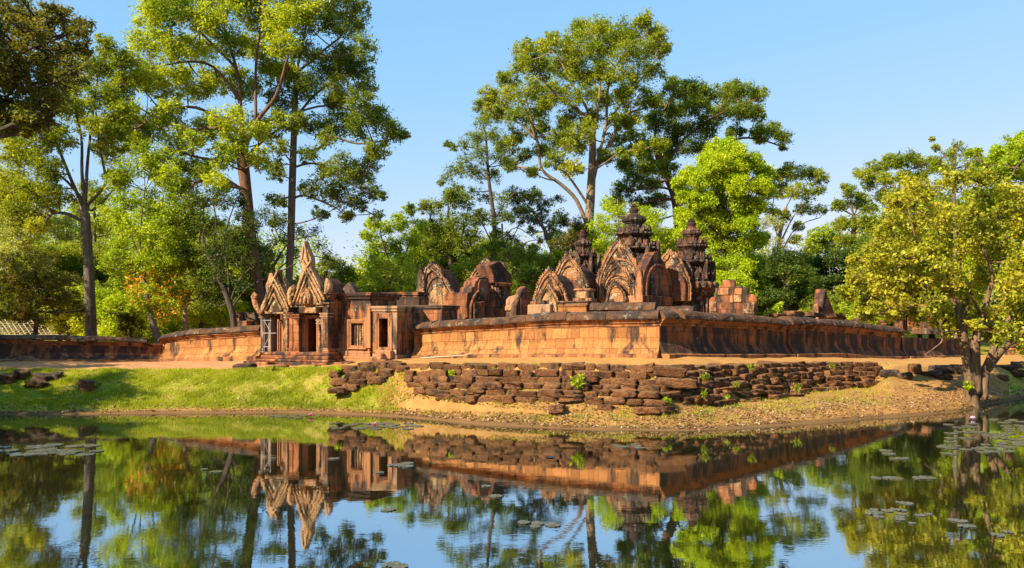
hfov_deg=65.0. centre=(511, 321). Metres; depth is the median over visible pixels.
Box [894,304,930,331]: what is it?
temple ruin
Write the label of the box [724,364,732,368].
laterite block
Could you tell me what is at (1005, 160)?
tree
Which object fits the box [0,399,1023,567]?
water
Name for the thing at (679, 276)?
temple hall
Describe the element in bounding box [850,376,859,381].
laterite block
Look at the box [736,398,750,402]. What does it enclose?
laterite block
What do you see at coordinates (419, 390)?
laterite block
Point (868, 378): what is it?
laterite block
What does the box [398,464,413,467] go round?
lily pad
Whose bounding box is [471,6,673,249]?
tree
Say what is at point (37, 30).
tree
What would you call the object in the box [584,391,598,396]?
laterite block
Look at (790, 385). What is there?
laterite block
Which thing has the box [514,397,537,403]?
laterite block
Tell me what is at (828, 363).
laterite block
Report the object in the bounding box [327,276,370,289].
tree
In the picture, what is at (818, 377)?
laterite block
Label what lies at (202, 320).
bush
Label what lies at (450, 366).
laterite block
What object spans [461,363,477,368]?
laterite block
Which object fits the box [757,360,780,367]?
laterite block
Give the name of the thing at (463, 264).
tree
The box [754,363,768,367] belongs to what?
laterite block
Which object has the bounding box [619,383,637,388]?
laterite block
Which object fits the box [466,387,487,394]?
laterite block
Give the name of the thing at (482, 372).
laterite block
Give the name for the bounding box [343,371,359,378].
laterite block
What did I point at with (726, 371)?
laterite block
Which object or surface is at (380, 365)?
laterite block
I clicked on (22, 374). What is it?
boulder
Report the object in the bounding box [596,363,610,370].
laterite block
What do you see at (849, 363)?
laterite block
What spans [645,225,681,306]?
tree
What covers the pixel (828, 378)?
laterite block
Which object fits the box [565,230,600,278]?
tower
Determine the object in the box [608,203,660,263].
tower
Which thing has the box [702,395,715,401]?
laterite block
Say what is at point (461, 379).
laterite block
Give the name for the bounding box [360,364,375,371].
laterite block
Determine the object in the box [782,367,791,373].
laterite block
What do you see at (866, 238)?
tree
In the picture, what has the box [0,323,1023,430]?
ground
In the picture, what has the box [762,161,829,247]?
tree
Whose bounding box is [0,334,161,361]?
enclosure wall
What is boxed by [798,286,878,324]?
tree
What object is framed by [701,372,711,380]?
fern
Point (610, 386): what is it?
laterite block
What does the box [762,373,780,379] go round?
laterite block
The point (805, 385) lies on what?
laterite block
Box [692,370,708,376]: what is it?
laterite block
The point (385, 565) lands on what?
lily pad
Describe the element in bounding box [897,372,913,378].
boulder
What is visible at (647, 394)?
laterite block
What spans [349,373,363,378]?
laterite block
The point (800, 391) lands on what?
laterite block
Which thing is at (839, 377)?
laterite block
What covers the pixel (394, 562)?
lily pad
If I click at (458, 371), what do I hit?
laterite block
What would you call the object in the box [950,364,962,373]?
boulder
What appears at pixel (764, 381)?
laterite block
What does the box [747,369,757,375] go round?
laterite block
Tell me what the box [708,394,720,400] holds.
laterite block
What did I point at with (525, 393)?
laterite block
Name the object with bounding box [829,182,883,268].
tree
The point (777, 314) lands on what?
fallen slab
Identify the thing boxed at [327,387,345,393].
laterite block
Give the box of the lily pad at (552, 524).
[545,522,560,526]
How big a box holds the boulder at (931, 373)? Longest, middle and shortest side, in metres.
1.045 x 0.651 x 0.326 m
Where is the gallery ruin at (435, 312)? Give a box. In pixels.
[381,292,459,321]
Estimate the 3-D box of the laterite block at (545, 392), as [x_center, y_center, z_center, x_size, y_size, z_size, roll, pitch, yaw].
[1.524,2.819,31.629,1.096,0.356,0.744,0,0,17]
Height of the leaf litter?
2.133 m
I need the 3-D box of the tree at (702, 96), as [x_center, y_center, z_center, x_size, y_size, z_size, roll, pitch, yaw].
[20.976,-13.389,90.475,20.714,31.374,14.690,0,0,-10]
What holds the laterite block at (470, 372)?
on the laterite block at (461, 379)
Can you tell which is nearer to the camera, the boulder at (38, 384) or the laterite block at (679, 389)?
the laterite block at (679, 389)
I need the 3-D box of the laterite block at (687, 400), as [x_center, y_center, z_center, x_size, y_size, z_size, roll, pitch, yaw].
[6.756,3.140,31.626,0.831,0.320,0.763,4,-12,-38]
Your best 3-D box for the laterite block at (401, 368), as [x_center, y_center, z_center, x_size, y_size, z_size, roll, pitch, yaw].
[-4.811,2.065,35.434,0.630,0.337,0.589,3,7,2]
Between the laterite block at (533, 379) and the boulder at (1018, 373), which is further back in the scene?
the boulder at (1018, 373)
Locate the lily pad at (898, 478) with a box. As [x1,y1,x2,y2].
[886,476,903,479]
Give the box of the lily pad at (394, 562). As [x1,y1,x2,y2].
[387,561,400,564]
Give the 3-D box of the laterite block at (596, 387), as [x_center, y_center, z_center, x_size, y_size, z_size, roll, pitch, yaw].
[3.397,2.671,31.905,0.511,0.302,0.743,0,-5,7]
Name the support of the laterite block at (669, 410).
on the ground at (431, 402)
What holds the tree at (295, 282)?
on the ground at (431, 402)
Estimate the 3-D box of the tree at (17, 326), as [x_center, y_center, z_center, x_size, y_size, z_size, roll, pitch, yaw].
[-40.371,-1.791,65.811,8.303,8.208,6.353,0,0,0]
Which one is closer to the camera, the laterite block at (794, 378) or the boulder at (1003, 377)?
the laterite block at (794, 378)
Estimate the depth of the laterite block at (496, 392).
32.14 m
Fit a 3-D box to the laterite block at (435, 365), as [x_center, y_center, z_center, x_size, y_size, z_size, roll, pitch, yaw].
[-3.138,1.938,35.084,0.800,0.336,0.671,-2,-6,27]
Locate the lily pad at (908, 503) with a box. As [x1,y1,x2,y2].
[899,501,913,504]
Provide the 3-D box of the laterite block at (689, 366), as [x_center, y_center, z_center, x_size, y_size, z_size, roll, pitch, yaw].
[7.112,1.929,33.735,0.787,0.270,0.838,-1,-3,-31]
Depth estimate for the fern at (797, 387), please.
33.55 m
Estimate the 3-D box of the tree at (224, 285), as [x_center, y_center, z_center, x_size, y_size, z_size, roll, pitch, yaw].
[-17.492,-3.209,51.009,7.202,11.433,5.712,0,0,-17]
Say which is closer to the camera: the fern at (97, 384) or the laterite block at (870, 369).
the fern at (97, 384)
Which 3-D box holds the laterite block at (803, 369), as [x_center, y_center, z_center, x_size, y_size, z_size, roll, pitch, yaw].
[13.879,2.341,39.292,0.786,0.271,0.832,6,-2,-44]
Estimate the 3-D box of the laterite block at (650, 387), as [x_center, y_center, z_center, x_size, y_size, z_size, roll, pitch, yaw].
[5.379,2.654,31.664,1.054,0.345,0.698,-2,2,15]
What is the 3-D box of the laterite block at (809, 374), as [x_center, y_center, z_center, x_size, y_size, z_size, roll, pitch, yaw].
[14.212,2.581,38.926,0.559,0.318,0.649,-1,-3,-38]
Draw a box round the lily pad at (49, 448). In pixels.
[34,447,56,449]
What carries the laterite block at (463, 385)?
on the ground at (431, 402)
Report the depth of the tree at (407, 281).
68.64 m
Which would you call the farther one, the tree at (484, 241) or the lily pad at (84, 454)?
the tree at (484, 241)
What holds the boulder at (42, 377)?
on the ground at (431, 402)
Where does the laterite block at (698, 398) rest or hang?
on the ground at (431, 402)
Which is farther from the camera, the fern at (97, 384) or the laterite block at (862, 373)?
the laterite block at (862, 373)
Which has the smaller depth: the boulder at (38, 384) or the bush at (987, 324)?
the boulder at (38, 384)
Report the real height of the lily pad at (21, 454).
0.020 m
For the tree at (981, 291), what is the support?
on the ground at (431, 402)
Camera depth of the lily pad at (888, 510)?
16.51 m
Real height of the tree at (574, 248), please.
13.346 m
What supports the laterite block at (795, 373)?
on the laterite block at (794, 378)
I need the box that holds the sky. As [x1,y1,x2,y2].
[0,0,1023,301]
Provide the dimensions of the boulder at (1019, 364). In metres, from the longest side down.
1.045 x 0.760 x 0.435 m
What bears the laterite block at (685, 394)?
on the laterite block at (687, 400)
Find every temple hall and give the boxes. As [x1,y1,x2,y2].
[595,239,672,305]
[661,248,691,300]
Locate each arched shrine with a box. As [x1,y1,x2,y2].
[532,266,574,311]
[555,252,600,302]
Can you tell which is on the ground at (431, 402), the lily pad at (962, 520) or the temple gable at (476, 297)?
the temple gable at (476, 297)
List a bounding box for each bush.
[81,281,154,341]
[112,305,148,336]
[143,296,249,342]
[838,297,883,324]
[968,310,1019,346]
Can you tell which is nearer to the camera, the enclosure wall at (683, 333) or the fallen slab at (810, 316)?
the enclosure wall at (683, 333)
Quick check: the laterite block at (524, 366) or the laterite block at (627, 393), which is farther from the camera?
the laterite block at (524, 366)
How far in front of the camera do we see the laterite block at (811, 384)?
38.08 m
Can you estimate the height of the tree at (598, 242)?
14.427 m
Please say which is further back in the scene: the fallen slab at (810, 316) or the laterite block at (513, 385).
the fallen slab at (810, 316)
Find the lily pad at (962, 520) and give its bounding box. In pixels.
[952,518,967,522]
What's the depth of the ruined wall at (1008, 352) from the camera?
59.98 m
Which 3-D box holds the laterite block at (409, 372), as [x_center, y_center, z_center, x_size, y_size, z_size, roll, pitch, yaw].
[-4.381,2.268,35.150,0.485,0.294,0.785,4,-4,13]
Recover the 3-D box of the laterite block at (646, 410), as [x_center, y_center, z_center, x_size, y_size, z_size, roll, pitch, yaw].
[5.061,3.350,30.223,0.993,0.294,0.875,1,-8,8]
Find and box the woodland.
[0,172,1020,337]
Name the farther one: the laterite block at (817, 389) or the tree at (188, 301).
the tree at (188, 301)
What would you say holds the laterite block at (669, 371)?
on the laterite block
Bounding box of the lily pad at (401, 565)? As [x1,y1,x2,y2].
[392,563,407,567]
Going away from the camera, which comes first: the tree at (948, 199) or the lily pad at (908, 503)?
the lily pad at (908, 503)
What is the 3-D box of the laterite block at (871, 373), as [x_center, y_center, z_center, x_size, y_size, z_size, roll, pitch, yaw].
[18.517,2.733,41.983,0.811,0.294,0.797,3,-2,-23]
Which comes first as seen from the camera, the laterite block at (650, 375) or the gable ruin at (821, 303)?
the laterite block at (650, 375)
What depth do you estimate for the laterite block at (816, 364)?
40.15 m
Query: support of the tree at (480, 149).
on the ground at (431, 402)
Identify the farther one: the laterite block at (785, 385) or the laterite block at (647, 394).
the laterite block at (785, 385)
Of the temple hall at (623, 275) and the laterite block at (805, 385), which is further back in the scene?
the temple hall at (623, 275)
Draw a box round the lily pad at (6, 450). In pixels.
[0,449,13,452]
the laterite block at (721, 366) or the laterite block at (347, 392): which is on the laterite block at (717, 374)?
the laterite block at (721, 366)
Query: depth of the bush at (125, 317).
55.49 m
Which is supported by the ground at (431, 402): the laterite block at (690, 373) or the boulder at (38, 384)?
the boulder at (38, 384)
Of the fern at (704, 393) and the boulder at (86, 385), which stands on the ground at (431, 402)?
the boulder at (86, 385)
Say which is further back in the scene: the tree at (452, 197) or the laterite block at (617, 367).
the tree at (452, 197)
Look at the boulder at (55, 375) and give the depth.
37.19 m
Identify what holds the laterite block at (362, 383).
on the ground at (431, 402)
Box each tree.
[0,0,99,139]
[0,33,145,335]
[0,162,55,274]
[0,241,88,334]
[0,251,59,333]
[22,238,101,340]
[28,211,99,333]
[33,280,109,340]
[66,178,132,245]
[68,234,132,335]
[84,276,146,336]
[89,148,198,343]
[96,0,329,306]
[125,221,204,334]
[126,206,266,319]
[156,161,236,330]
[177,186,295,326]
[180,264,253,333]
[203,220,279,333]
[242,214,348,294]
[244,273,297,308]
[252,0,411,285]
[295,256,373,292]
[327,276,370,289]
[344,260,399,283]
[348,201,430,287]
[357,249,416,292]
[373,269,417,292]
[400,227,464,281]
[410,259,464,285]
[413,179,486,274]
[436,114,519,261]
[448,253,519,315]
[462,233,526,281]
[467,226,556,298]
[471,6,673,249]
[501,194,571,314]
[508,185,570,266]
[514,247,563,289]
[546,214,592,266]
[555,224,606,302]
[584,194,677,264]
[601,74,794,229]
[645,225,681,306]
[664,136,779,306]
[733,252,804,315]
[754,246,820,317]
[757,212,802,260]
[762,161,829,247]
[767,240,825,281]
[797,221,839,256]
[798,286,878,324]
[807,245,864,295]
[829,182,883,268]
[833,163,1023,407]
[839,226,921,336]
[851,147,944,336]
[877,185,956,337]
[887,193,962,337]
[915,196,999,337]
[928,136,985,337]
[959,128,1023,354]
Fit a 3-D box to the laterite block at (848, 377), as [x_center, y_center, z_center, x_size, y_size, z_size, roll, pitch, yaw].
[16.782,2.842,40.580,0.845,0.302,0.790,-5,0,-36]
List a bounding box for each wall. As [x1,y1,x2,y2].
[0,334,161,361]
[157,325,262,361]
[409,310,660,357]
[528,300,552,313]
[556,301,594,311]
[589,302,658,311]
[655,306,696,311]
[659,310,795,358]
[776,316,908,358]
[901,328,981,357]
[1005,337,1022,354]
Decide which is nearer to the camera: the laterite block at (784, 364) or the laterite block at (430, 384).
the laterite block at (430, 384)
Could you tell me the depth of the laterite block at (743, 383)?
34.30 m
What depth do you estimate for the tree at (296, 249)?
59.22 m
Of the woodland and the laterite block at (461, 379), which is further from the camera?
the woodland
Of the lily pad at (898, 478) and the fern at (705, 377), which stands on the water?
the lily pad at (898, 478)
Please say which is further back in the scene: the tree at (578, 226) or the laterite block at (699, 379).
the tree at (578, 226)
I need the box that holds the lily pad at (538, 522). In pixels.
[531,521,544,524]
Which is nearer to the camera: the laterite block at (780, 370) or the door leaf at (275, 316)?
the laterite block at (780, 370)
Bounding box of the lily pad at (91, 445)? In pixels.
[84,444,101,446]
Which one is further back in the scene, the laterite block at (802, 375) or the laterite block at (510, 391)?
the laterite block at (802, 375)
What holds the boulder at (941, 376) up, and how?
on the ground at (431, 402)
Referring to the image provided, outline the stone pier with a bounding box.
[573,288,596,302]
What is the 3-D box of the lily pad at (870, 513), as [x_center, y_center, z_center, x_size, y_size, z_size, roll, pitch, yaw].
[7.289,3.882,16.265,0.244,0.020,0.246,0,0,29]
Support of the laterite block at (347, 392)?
on the ground at (431, 402)
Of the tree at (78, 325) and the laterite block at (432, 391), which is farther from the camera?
the tree at (78, 325)
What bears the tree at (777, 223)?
on the ground at (431, 402)
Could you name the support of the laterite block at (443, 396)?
on the ground at (431, 402)
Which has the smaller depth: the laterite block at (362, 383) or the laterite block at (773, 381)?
the laterite block at (362, 383)
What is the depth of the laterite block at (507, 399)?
31.43 m
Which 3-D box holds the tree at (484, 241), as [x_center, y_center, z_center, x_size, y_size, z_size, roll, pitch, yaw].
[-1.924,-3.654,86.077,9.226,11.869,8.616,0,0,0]
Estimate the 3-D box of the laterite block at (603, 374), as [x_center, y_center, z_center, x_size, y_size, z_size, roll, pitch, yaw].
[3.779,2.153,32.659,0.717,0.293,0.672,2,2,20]
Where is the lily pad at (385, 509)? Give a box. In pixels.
[381,508,393,511]
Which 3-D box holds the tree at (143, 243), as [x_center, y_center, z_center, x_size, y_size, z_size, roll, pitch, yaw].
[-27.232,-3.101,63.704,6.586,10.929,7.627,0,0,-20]
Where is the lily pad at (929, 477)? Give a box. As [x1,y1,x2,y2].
[920,475,935,478]
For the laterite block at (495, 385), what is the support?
on the laterite block at (496, 392)
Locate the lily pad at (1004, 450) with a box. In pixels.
[999,449,1014,451]
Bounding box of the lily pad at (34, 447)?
[25,446,43,448]
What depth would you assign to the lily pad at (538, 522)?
15.52 m
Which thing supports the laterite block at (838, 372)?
on the laterite block at (848, 377)
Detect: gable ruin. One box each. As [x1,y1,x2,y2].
[236,312,260,325]
[709,279,757,315]
[812,289,833,318]
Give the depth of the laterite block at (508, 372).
33.10 m
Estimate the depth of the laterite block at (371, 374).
35.32 m
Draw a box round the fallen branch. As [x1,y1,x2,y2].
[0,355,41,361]
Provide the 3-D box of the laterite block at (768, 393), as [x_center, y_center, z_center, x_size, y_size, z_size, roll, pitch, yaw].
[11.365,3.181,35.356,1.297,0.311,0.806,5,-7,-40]
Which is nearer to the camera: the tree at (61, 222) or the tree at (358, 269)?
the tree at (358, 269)
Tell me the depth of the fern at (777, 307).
45.90 m
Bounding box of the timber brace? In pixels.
[263,318,275,351]
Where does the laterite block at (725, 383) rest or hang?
on the ground at (431, 402)
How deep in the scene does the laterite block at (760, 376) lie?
36.03 m
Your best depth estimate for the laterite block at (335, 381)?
35.83 m
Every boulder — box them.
[0,373,16,383]
[11,369,30,379]
[24,381,49,387]
[31,372,51,381]
[49,371,63,379]
[78,379,97,391]
[232,363,257,369]
[266,365,288,367]
[879,369,899,377]
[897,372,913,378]
[907,363,922,373]
[921,369,942,376]
[928,365,953,372]
[934,373,952,379]
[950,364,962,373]
[995,364,1018,370]
[995,374,1008,380]
[1010,361,1023,368]
[1010,370,1023,377]
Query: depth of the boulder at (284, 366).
39.06 m
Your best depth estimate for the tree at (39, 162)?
52.73 m
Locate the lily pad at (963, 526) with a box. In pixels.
[957,524,969,527]
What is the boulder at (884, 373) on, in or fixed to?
on the ground at (431, 402)
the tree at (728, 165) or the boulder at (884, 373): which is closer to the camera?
the boulder at (884, 373)
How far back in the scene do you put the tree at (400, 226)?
73.79 m
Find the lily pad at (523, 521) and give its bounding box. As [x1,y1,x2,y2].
[518,520,529,523]
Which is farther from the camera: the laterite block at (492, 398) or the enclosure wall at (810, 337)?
the enclosure wall at (810, 337)
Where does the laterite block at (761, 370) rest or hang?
on the laterite block at (773, 375)
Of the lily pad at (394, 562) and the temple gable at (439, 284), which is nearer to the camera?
the lily pad at (394, 562)
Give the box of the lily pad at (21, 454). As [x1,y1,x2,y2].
[10,453,26,455]
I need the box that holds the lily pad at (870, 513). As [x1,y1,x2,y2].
[865,512,878,514]
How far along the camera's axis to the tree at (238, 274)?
62.18 m
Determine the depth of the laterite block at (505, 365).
33.69 m
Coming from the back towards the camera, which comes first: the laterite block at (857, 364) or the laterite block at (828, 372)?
the laterite block at (857, 364)
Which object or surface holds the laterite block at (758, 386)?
on the ground at (431, 402)
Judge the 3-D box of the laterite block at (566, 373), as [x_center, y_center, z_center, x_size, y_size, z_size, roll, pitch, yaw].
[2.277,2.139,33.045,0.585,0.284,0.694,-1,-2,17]
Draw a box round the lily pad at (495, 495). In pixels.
[489,494,502,497]
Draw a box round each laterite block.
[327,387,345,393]
[328,370,341,377]
[330,377,347,385]
[337,386,349,394]
[340,365,357,372]
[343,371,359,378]
[345,383,359,390]
[347,379,367,387]
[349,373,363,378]
[355,371,372,378]
[357,362,371,369]
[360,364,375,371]
[366,372,378,379]
[367,377,381,383]
[373,376,387,382]
[375,361,388,368]
[377,368,394,376]
[388,362,406,368]
[395,365,408,371]
[403,375,413,381]
[404,370,415,374]
[407,382,421,387]
[408,363,429,369]
[413,376,432,382]
[413,387,428,393]
[415,370,429,375]
[421,382,437,387]
[425,388,449,395]
[429,362,450,368]
[429,370,449,376]
[430,376,449,382]
[435,394,454,399]
[437,382,456,388]
[443,364,461,369]
[449,389,466,395]
[450,369,462,374]
[450,375,475,382]
[452,396,464,401]
[456,382,472,388]
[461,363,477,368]
[462,369,477,375]
[465,394,481,402]
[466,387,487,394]
[470,382,487,389]
[474,363,490,369]
[475,376,498,382]
[477,369,488,375]
[477,395,501,402]
[486,389,505,395]
[487,363,497,369]
[487,382,503,389]
[489,369,503,375]
[498,362,517,369]
[498,376,521,382]
[501,395,515,403]
[503,369,519,376]
[503,382,522,389]
[508,389,517,394]
[513,391,536,397]
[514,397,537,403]
[518,363,538,370]
[520,370,533,376]
[521,376,538,382]
[522,382,543,388]
[534,369,559,376]
[537,377,561,383]
[537,388,563,397]
[539,397,556,402]
[540,362,560,368]
[543,382,561,388]
[548,404,565,413]
[557,394,585,402]
[559,370,573,376]
[561,362,584,369]
[561,382,572,389]
[562,376,572,381]
[563,390,582,394]
[572,383,590,391]
[573,375,598,383]
[575,370,595,374]
[583,397,603,404]
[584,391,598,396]
[585,363,595,370]
[591,385,603,391]
[595,370,614,378]
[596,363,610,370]
[597,404,614,410]
[598,378,610,385]
[599,390,611,396]
[602,383,619,390]
[604,396,625,404]
[609,377,637,385]
[610,364,625,371]
[610,388,637,397]
[615,371,629,377]
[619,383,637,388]
[625,365,637,369]
[626,399,643,405]
[629,372,646,379]
[630,362,654,371]
[634,407,659,413]
[636,385,660,392]
[638,380,656,385]
[638,390,659,397]
[642,399,666,406]
[646,372,665,378]
[652,366,687,377]
[655,377,697,388]
[656,406,676,414]
[658,391,681,399]
[660,386,670,392]
[671,364,694,369]
[671,388,687,391]
[678,397,694,403]
[679,392,692,397]
[685,370,697,376]
[689,395,703,402]
[690,387,711,393]
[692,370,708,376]
[694,364,704,369]
[696,382,707,387]
[697,376,711,382]
[698,401,711,407]
[701,380,722,387]
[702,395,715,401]
[704,364,719,371]
[708,363,725,370]
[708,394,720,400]
[711,387,720,393]
[711,400,728,406]
[712,377,729,382]
[713,371,723,377]
[718,386,736,393]
[720,381,730,386]
[721,399,737,404]
[722,369,730,374]
[723,376,741,381]
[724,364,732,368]
[726,363,744,368]
[729,380,746,387]
[730,369,743,375]
[734,392,750,397]
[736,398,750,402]
[737,373,752,380]
[746,389,764,395]
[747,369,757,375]
[748,379,759,385]
[749,383,764,389]
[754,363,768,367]
[754,367,767,373]
[755,374,766,378]
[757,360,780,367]
[758,378,769,384]
[760,390,782,396]
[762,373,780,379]
[764,385,776,390]
[764,395,788,399]
[767,368,777,372]
[769,378,780,384]
[775,385,784,391]
[776,367,782,373]
[776,383,788,388]
[779,362,789,366]
[781,362,796,367]
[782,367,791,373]
[782,373,791,378]
[785,375,798,382]
[787,383,797,388]
[787,394,804,396]
[788,389,805,393]
[789,372,799,377]
[796,361,805,366]
[797,379,813,382]
[798,367,806,371]
[798,371,805,378]
[798,383,808,388]
[801,382,815,386]
[805,362,821,367]
[805,372,813,377]
[806,367,815,371]
[808,374,824,380]
[808,387,822,391]
[813,372,823,375]
[819,365,829,370]
[819,383,828,386]
[821,361,838,366]
[821,387,835,390]
[822,370,833,375]
[822,376,834,381]
[824,380,842,385]
[829,386,844,389]
[830,366,841,369]
[832,370,843,375]
[834,375,843,380]
[841,381,853,386]
[842,366,852,369]
[842,375,854,380]
[843,361,852,366]
[844,370,852,374]
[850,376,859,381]
[852,367,866,370]
[852,382,862,387]
[853,362,862,366]
[857,381,873,387]
[858,371,866,376]
[860,375,875,380]
[862,362,874,366]
[866,367,874,371]
[866,371,876,376]
[874,366,883,371]
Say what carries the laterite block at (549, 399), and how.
on the ground at (431, 402)
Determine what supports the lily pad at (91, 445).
on the water
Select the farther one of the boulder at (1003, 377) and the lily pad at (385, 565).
the boulder at (1003, 377)
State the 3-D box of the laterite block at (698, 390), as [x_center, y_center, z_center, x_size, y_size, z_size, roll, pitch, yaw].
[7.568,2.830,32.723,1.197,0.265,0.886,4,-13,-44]
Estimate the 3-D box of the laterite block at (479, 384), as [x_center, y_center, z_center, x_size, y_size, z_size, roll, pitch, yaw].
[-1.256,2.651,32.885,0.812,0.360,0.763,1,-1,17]
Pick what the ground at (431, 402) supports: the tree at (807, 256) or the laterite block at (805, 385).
the tree at (807, 256)
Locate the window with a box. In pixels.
[347,320,366,348]
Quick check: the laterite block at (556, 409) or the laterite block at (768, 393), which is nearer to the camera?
the laterite block at (556, 409)
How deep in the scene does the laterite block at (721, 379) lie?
33.80 m
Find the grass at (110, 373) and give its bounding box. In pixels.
[0,362,892,428]
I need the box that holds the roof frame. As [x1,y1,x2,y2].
[0,319,78,335]
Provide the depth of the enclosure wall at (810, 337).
47.41 m
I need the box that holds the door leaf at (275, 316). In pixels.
[275,316,276,350]
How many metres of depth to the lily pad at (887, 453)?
23.64 m
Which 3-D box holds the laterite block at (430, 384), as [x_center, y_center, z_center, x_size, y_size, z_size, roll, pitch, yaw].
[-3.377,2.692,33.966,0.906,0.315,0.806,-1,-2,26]
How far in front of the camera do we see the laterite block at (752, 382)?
35.16 m
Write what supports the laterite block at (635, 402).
on the ground at (431, 402)
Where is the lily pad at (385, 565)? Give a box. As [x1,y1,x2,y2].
[381,563,393,567]
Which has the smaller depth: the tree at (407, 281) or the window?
the window
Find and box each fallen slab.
[769,313,786,316]
[783,311,804,316]
[804,314,815,317]
[805,312,823,316]
[826,313,845,319]
[877,320,894,324]
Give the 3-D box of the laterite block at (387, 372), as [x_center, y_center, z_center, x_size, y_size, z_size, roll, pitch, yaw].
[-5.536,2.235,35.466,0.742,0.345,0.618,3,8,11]
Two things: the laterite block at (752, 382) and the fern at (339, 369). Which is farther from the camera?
the fern at (339, 369)
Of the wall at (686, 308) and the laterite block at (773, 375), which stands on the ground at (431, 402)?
the wall at (686, 308)
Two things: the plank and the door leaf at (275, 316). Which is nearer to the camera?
the plank
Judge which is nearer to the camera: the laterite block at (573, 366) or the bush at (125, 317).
the laterite block at (573, 366)
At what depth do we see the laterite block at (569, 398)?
30.95 m
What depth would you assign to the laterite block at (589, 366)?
32.98 m
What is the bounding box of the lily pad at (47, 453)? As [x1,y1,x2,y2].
[40,451,55,454]
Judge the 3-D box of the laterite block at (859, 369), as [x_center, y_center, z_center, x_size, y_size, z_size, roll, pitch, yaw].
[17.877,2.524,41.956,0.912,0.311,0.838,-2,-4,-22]
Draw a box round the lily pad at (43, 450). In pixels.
[26,449,45,452]
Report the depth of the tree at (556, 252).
73.00 m
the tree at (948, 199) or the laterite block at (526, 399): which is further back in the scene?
the tree at (948, 199)
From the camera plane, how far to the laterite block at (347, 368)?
36.33 m
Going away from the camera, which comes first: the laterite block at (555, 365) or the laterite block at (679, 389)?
the laterite block at (679, 389)
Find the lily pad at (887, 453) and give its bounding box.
[882,452,895,454]
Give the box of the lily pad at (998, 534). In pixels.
[991,533,1004,536]
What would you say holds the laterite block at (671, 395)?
on the ground at (431, 402)
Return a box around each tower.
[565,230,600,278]
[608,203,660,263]
[672,218,718,312]
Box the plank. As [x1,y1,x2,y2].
[421,355,467,357]
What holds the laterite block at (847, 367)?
on the laterite block
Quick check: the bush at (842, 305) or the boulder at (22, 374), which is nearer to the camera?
the boulder at (22, 374)
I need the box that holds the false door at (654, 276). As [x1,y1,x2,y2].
[650,263,659,295]
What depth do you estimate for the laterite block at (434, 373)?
34.16 m
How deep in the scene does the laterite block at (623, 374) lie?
32.35 m
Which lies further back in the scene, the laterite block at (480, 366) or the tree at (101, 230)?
the tree at (101, 230)
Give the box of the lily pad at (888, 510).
[881,509,893,511]
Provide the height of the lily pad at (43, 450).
0.020 m
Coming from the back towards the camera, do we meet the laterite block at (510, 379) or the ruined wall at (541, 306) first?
the ruined wall at (541, 306)
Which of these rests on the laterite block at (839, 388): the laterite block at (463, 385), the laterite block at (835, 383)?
the laterite block at (835, 383)
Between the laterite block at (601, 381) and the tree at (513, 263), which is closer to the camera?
the laterite block at (601, 381)
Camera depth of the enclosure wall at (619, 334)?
38.74 m
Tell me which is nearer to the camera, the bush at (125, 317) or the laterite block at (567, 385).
the laterite block at (567, 385)
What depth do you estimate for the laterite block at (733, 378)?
34.59 m
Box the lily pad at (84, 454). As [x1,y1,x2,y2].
[75,453,94,455]
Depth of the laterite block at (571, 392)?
31.27 m
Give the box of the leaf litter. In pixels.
[0,363,1023,429]
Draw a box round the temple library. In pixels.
[469,257,512,305]
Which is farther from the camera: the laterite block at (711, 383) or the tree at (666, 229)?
the tree at (666, 229)
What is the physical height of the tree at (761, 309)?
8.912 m
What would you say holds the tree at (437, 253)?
on the ground at (431, 402)
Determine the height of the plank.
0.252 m
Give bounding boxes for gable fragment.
[505,286,531,316]
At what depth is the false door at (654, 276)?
56.84 m
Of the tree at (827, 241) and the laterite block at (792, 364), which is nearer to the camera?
the laterite block at (792, 364)
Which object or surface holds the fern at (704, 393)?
on the laterite block at (698, 398)
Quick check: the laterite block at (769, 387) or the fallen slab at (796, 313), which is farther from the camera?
the fallen slab at (796, 313)
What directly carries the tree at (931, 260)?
on the ground at (431, 402)
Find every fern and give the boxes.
[93,379,101,387]
[334,366,342,372]
[448,369,455,375]
[569,373,586,390]
[662,396,672,405]
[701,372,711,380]
[701,388,707,398]
[733,381,740,387]
[747,363,756,371]
[772,301,783,312]
[792,383,802,393]
[963,381,974,390]
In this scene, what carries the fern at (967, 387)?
on the ground at (431, 402)
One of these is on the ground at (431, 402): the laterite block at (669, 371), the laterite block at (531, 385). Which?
the laterite block at (531, 385)
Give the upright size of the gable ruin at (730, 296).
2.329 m
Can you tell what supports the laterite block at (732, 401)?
on the ground at (431, 402)
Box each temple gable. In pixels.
[417,261,460,304]
[454,276,505,318]
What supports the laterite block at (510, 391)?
on the ground at (431, 402)
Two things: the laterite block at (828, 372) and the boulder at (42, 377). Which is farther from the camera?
the laterite block at (828, 372)
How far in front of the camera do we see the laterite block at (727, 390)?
33.15 m
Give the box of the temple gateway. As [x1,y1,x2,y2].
[243,241,424,365]
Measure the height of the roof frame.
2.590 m
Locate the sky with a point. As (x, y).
(854, 82)
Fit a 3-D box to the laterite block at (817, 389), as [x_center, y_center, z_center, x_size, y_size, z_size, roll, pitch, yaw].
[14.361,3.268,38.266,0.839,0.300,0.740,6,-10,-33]
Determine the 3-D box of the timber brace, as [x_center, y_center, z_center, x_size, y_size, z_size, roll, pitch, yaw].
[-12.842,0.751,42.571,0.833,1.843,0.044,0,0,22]
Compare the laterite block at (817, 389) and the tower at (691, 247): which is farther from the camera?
the tower at (691, 247)
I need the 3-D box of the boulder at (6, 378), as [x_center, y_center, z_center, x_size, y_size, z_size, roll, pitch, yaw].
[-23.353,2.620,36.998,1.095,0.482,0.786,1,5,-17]

